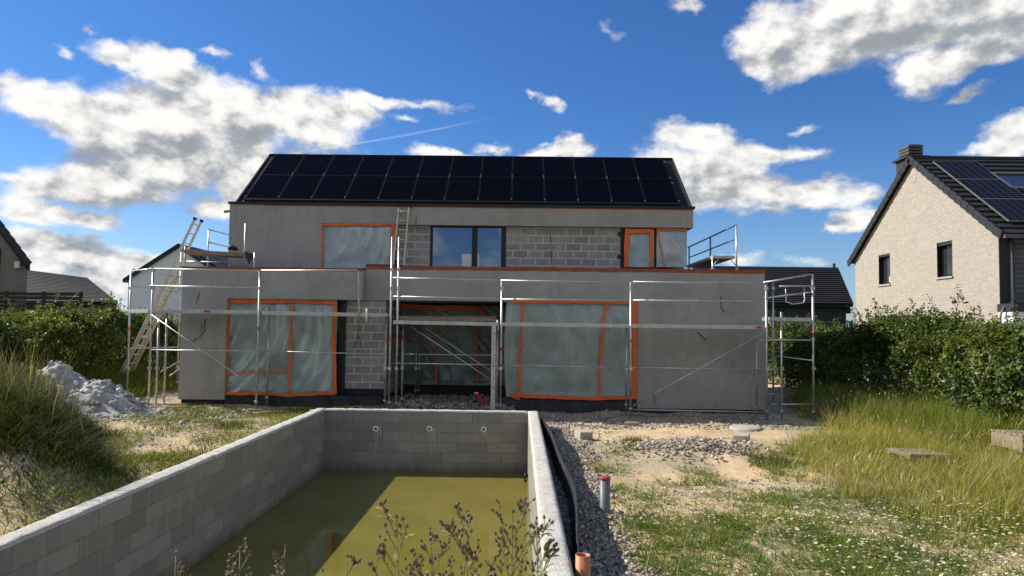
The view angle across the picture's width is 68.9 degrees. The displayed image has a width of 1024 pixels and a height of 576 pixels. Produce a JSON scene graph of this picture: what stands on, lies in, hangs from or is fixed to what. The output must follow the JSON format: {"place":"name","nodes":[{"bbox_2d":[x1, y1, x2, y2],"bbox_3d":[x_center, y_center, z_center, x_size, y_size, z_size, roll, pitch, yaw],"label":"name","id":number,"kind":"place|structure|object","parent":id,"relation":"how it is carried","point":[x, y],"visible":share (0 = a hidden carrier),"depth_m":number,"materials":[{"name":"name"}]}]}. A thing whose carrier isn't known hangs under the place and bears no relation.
{"place":"outdoors","nodes":[
{"label":"outdoors","id":0,"kind":"place"},
{"bbox_2d":[30,358,178,398],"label":"hedge grass","id":1,"kind":"structure","parent":0,"point":[136,382],"depth_m":20.08,"materials":[{"name":"green plant"}]},
{"bbox_2d":[193,470,520,574],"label":"floating debris","id":2,"kind":"object","parent":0,"point":[215,554],"visible":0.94,"depth_m":11.99,"materials":[{"name":"brown plant"}]},
{"bbox_2d":[0,347,1023,575],"bbox_3d":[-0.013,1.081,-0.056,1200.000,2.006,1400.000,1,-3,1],"label":"ground","id":3,"kind":"structure","parent":0,"point":[736,467],"depth_m":9.76,"materials":[{"name":"soil"}]},
{"bbox_2d":[0,220,31,342],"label":"taupe house","id":4,"kind":"structure","parent":3,"relation":"on","point":[15,262],"depth_m":31.27,"materials":[{"name":"brick"}]},
{"bbox_2d":[0,291,82,357],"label":"slatted fence","id":5,"kind":"object","parent":3,"relation":"on","point":[42,295],"visible":0.3,"depth_m":29.20,"materials":[{"name":"grey wood"}]},
{"bbox_2d":[0,327,104,437],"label":"dry stalks","id":6,"kind":"object","parent":3,"relation":"on","point":[41,379],"visible":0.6,"depth_m":10.40,"materials":[{"name":"beige plant"}]},
{"bbox_2d":[26,270,116,352],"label":"house","id":7,"kind":"structure","parent":3,"relation":"on","point":[38,281],"depth_m":37.73,"materials":[{"name":"tile"}]},
{"bbox_2d":[0,353,148,510],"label":"bank grass","id":8,"kind":"structure","parent":3,"relation":"on","point":[19,384],"depth_m":8.50,"materials":[{"name":"green plant"}]},
{"bbox_2d":[0,291,180,375],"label":"hedge","id":9,"kind":"object","parent":3,"relation":"on","point":[88,331],"visible":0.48,"depth_m":20.13,"materials":[{"name":"green plant"}]},
{"bbox_2d":[37,360,170,418],"bbox_3d":[-9.210,2.007,15.409,5.000,1.446,4.003,1,-3,1],"label":"rubble heap","id":10,"kind":"object","parent":3,"relation":"on","point":[118,399],"visible":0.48,"depth_m":14.99,"materials":[{"name":"stone"}]},
{"bbox_2d":[7,390,258,485],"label":"weeds","id":11,"kind":"object","parent":3,"relation":"on","point":[146,444],"visible":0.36,"depth_m":11.34,"materials":[{"name":"green plant"}]},
{"bbox_2d":[120,217,203,375],"bbox_3d":[-9.677,0.304,20.569,2.431,4.439,0.531,0,-3,14],"label":"ladder","id":12,"kind":"object","parent":3,"relation":"on","point":[146,336],"visible":0.74,"depth_m":20.56,"materials":[{"name":"metal"}]},
{"bbox_2d":[149,403,186,405],"bbox_3d":[-8.120,2.736,17.565,0.879,0.046,0.200,1,-3,1],"label":"sole board","id":13,"kind":"object","parent":3,"relation":"on","point":[176,404],"visible":0.5,"depth_m":17.50,"materials":[{"name":"beige wood"}]},
{"bbox_2d":[149,406,188,407],"bbox_3d":[-8.008,2.711,16.964,1.239,0.077,0.200,1,-3,1],"label":"sole board","id":14,"kind":"object","parent":3,"relation":"on","point":[167,406],"visible":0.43,"depth_m":16.90,"materials":[{"name":"beige wood"}]},
{"bbox_2d":[87,406,254,423],"bbox_3d":[-7.655,2.352,15.278,4.032,0.788,3.511,1,-3,1],"label":"loose rubble","id":15,"kind":"object","parent":3,"relation":"on","point":[131,419],"visible":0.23,"depth_m":14.49,"materials":[{"name":"gravel"}]},
{"bbox_2d":[123,243,227,340],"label":"white house","id":16,"kind":"structure","parent":3,"relation":"on","point":[141,297],"depth_m":58.38,"materials":[{"name":"paint"}]},
{"bbox_2d":[174,551,191,575],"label":"thistle","id":17,"kind":"object","parent":3,"relation":"on","point":[181,573],"visible":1,"depth_m":2.02,"materials":[{"name":"plant"}]},
{"bbox_2d":[0,381,377,535],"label":"short grass","id":18,"kind":"structure","parent":3,"relation":"on","point":[290,414],"depth_m":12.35,"materials":[{"name":"green plant"}]},
{"bbox_2d":[225,537,251,575],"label":"thistle","id":19,"kind":"object","parent":3,"relation":"on","point":[248,555],"visible":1,"depth_m":1.97,"materials":[{"name":"plant"}]},
{"bbox_2d":[270,545,286,575],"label":"thistle","id":20,"kind":"object","parent":3,"relation":"on","point":[278,567],"visible":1,"depth_m":2.02,"materials":[{"name":"green plant"}]},
{"bbox_2d":[0,408,573,575],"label":"swimming pool","id":21,"kind":"structure","parent":3,"relation":"in","point":[193,511],"depth_m":9.94,"materials":[{"name":"concrete"}]},
{"bbox_2d":[182,470,532,575],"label":"pool water","id":22,"kind":"structure","parent":21,"relation":"in","point":[316,538],"depth_m":10.73,"materials":[{"name":"green liquid"}]},
{"bbox_2d":[540,412,583,575],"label":"waterproof membrane","id":23,"kind":"object","parent":21,"relation":"attached to","point":[564,475],"visible":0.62,"depth_m":8.85,"materials":[{"name":"black plastic"}]},
{"bbox_2d":[346,554,361,575],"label":"thistle","id":24,"kind":"object","parent":3,"relation":"on","point":[355,563],"visible":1,"depth_m":2.06,"materials":[{"name":"plant"}]},
{"bbox_2d":[367,498,423,575],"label":"thistle","id":25,"kind":"object","parent":3,"relation":"on","point":[381,551],"visible":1,"depth_m":1.98,"materials":[{"name":"plant"}]},
{"bbox_2d":[19,385,801,468],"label":"grass tufts","id":26,"kind":"object","parent":3,"relation":"on","point":[237,426],"visible":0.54,"depth_m":11.64,"materials":[{"name":"green plant"}]},
{"bbox_2d":[412,526,450,575],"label":"thistle","id":27,"kind":"object","parent":3,"relation":"on","point":[431,563],"visible":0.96,"depth_m":2.06,"materials":[{"name":"green plant"}]},
{"bbox_2d":[438,501,501,575],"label":"thistle","id":28,"kind":"object","parent":3,"relation":"on","point":[463,548],"visible":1,"depth_m":1.96,"materials":[{"name":"green plant"}]},
{"bbox_2d":[178,153,765,413],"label":"unfinished house","id":29,"kind":"structure","parent":3,"relation":"on","point":[572,218],"depth_m":18.16,"materials":[{"name":"grey paint"}]},
{"bbox_2d":[182,223,255,270],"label":"roof platform","id":30,"kind":"structure","parent":29,"relation":"on","point":[207,253],"depth_m":18.71,"materials":[{"name":"metal"}]},
{"bbox_2d":[228,244,237,250],"bbox_3d":[-6.933,-1.006,18.547,0.270,0.164,0.140,1,-3,1],"label":"tool bag","id":31,"kind":"object","parent":30,"relation":"on","point":[233,247],"visible":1,"depth_m":18.50,"materials":[{"name":"black fabric"}]},
{"bbox_2d":[244,251,253,262],"bbox_3d":[-6.511,-0.757,18.459,0.256,0.307,0.052,0,-3,12],"label":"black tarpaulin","id":32,"kind":"object","parent":30,"relation":"hanging from","point":[249,256],"visible":1,"depth_m":18.45,"materials":[{"name":"black plastic"}]},
{"bbox_2d":[393,205,409,265],"bbox_3d":[-2.871,-1.131,19.262,0.359,2.131,0.653,1,-3,1],"label":"ladder","id":33,"kind":"object","parent":29,"relation":"on","point":[405,239],"visible":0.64,"depth_m":19.32,"materials":[{"name":"metal"}]},
{"bbox_2d":[430,226,505,266],"bbox_3d":[-1.167,-0.937,19.802,2.013,1.416,0.110,1,-3,1],"label":"window","id":34,"kind":"structure","parent":29,"relation":"in","point":[481,246],"depth_m":19.78,"materials":[{"name":"blue glass"}]},
{"bbox_2d":[686,224,737,269],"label":"guardrail","id":35,"kind":"structure","parent":29,"relation":"on","point":[712,260],"depth_m":19.72,"materials":[{"name":"metal"}]},
{"bbox_2d":[125,237,818,421],"bbox_3d":[-1.301,0.955,18.740,16.347,4.139,3.850,1,-3,1],"label":"scaffold","id":36,"kind":"object","parent":3,"relation":"on","point":[493,321],"visible":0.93,"depth_m":17.00,"materials":[{"name":"metal"}]},
{"bbox_2d":[474,392,484,405],"bbox_3d":[-0.763,2.774,18.156,0.343,0.484,0.137,-1,-3,24],"label":"conduit","id":37,"kind":"object","parent":3,"relation":"on","point":[479,397],"visible":0.83,"depth_m":18.15,"materials":[{"name":"plastic"}]},
{"bbox_2d":[0,393,1022,575],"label":"gravel","id":38,"kind":"structure","parent":3,"relation":"on","point":[570,446],"depth_m":11.61,"materials":[{"name":"grey gravel"}]},
{"bbox_2d":[574,430,592,440],"bbox_3d":[1.302,2.690,13.600,0.249,0.175,0.318,2,-3,-16],"label":"concrete block","id":39,"kind":"object","parent":38,"relation":"on","point":[582,434],"depth_m":13.47,"materials":[{"name":"grey concrete"}]},
{"bbox_2d":[599,476,610,512],"bbox_3d":[1.012,2.388,8.139,0.122,0.655,0.122,1,-3,1],"label":"drain pipe","id":40,"kind":"object","parent":38,"relation":"in","point":[604,494],"visible":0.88,"depth_m":8.10,"materials":[{"name":"grey plastic"}]},
{"bbox_2d":[625,421,638,425],"bbox_3d":[2.524,2.869,15.708,0.298,0.100,0.215,0,-3,12],"label":"timber block","id":41,"kind":"object","parent":38,"relation":"on","point":[630,423],"depth_m":15.62,"materials":[{"name":"beige wood"}]},
{"bbox_2d":[486,496,543,575],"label":"thistle","id":42,"kind":"object","parent":3,"relation":"on","point":[524,510],"visible":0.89,"depth_m":2.06,"materials":[{"name":"plant"}]},
{"bbox_2d":[516,515,560,575],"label":"thistle","id":43,"kind":"object","parent":3,"relation":"on","point":[547,550],"visible":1,"depth_m":1.92,"materials":[{"name":"plant"}]},
{"bbox_2d":[575,552,590,575],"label":"drain pipe","id":44,"kind":"object","parent":3,"relation":"on","point":[583,561],"visible":1,"depth_m":5.31,"materials":[{"name":"plastic"}]},
{"bbox_2d":[543,414,677,422],"bbox_3d":[2.370,2.906,16.710,3.388,0.054,0.778,2,-3,-17],"label":"cable","id":45,"kind":"object","parent":3,"relation":"on","point":[605,418],"visible":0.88,"depth_m":16.61,"materials":[{"name":"orange plastic"}]},
{"bbox_2d":[733,432,749,442],"bbox_3d":[4.057,2.651,13.191,0.276,0.173,0.210,-1,-3,22],"label":"stone block","id":46,"kind":"object","parent":3,"relation":"on","point":[739,437],"depth_m":13.12,"materials":[{"name":"stone"}]},
{"bbox_2d":[729,424,761,431],"bbox_3d":[4.750,2.858,15.183,0.660,0.080,0.660,-1,-1,1],"label":"manhole cover","id":47,"kind":"object","parent":3,"relation":"on","point":[745,427],"visible":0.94,"depth_m":15.07,"materials":[{"name":"concrete"}]},
{"bbox_2d":[692,263,853,361],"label":"dark house","id":48,"kind":"structure","parent":3,"relation":"on","point":[832,298],"depth_m":44.93,"materials":[{"name":"tile"}]},
{"bbox_2d":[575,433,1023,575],"bbox_3d":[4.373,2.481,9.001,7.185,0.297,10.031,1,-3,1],"label":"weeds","id":49,"kind":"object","parent":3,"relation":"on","point":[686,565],"visible":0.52,"depth_m":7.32,"materials":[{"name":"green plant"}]},
{"bbox_2d":[582,434,1023,575],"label":"short grass","id":50,"kind":"structure","parent":3,"relation":"on","point":[623,494],"depth_m":7.59,"materials":[{"name":"green plant"}]},
{"bbox_2d":[619,487,1023,575],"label":"chamomile flowers","id":51,"kind":"object","parent":3,"relation":"on","point":[897,556],"visible":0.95,"depth_m":7.17,"materials":[{"name":"white plant"}]},
{"bbox_2d":[622,492,1023,575],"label":"flower stalks","id":52,"kind":"object","parent":3,"relation":"on","point":[869,538],"visible":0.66,"depth_m":7.20,"materials":[{"name":"green plant"}]},
{"bbox_2d":[796,392,924,428],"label":"dry stalks","id":53,"kind":"object","parent":3,"relation":"on","point":[830,412],"visible":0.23,"depth_m":16.17,"materials":[{"name":"beige plant"}]},
{"bbox_2d":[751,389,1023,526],"bbox_3d":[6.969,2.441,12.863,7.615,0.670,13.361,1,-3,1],"label":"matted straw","id":54,"kind":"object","parent":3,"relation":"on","point":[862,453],"visible":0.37,"depth_m":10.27,"materials":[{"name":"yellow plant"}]},
{"bbox_2d":[752,384,1023,545],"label":"tall grass","id":55,"kind":"structure","parent":3,"relation":"on","point":[929,473],"depth_m":10.54,"materials":[{"name":"green plant"}]},
{"bbox_2d":[761,378,1023,510],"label":"seed heads","id":56,"kind":"object","parent":3,"relation":"on","point":[867,451],"visible":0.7,"depth_m":10.20,"materials":[{"name":"plant"}]},
{"bbox_2d":[768,284,1023,427],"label":"hedge","id":57,"kind":"object","parent":3,"relation":"on","point":[928,348],"visible":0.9,"depth_m":16.52,"materials":[{"name":"green plant"}]},
{"bbox_2d":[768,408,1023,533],"bbox_3d":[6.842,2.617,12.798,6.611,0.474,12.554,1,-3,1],"label":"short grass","id":58,"kind":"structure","parent":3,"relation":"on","point":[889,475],"depth_m":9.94,"materials":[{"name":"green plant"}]},
{"bbox_2d":[779,376,1023,451],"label":"hedge grass","id":59,"kind":"structure","parent":3,"relation":"on","point":[924,411],"depth_m":14.70,"materials":[{"name":"green plant"}]},
{"bbox_2d":[783,415,1022,534],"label":"broad weeds","id":60,"kind":"object","parent":3,"relation":"on","point":[797,480],"visible":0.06,"depth_m":9.19,"materials":[{"name":"green plant"}]},
{"bbox_2d":[886,448,951,459],"bbox_3d":[6.152,2.507,11.300,0.661,0.094,0.605,1,-3,-5],"label":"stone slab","id":61,"kind":"object","parent":3,"relation":"on","point":[906,451],"visible":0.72,"depth_m":11.15,"materials":[{"name":"beige stone"}]},
{"bbox_2d":[847,144,1023,400],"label":"brick house","id":62,"kind":"structure","parent":3,"relation":"on","point":[938,229],"depth_m":24.58,"materials":[{"name":"beige brick"}]},
{"bbox_2d":[882,256,889,283],"bbox_3d":[14.176,-0.701,28.094,0.050,1.105,0.842,1,-3,1],"label":"window","id":63,"kind":"structure","parent":62,"relation":"in","point":[886,260],"depth_m":28.27,"materials":[{"name":"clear glass"}]},
{"bbox_2d":[941,245,951,276],"bbox_3d":[14.136,-0.929,24.116,0.050,1.118,0.836,1,-3,1],"label":"window","id":64,"kind":"structure","parent":62,"relation":"in","point":[946,251],"depth_m":24.29,"materials":[{"name":"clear glass"}]},
{"bbox_2d":[991,429,1023,452],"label":"stone block","id":65,"kind":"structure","parent":3,"relation":"on","point":[999,432],"depth_m":11.70,"materials":[{"name":"beige stone"}]},
{"bbox_2d":[0,0,1023,329],"label":"sky","id":66,"kind":"structure","parent":0,"point":[123,123],"materials":[{"name":"blue"}]}
]}

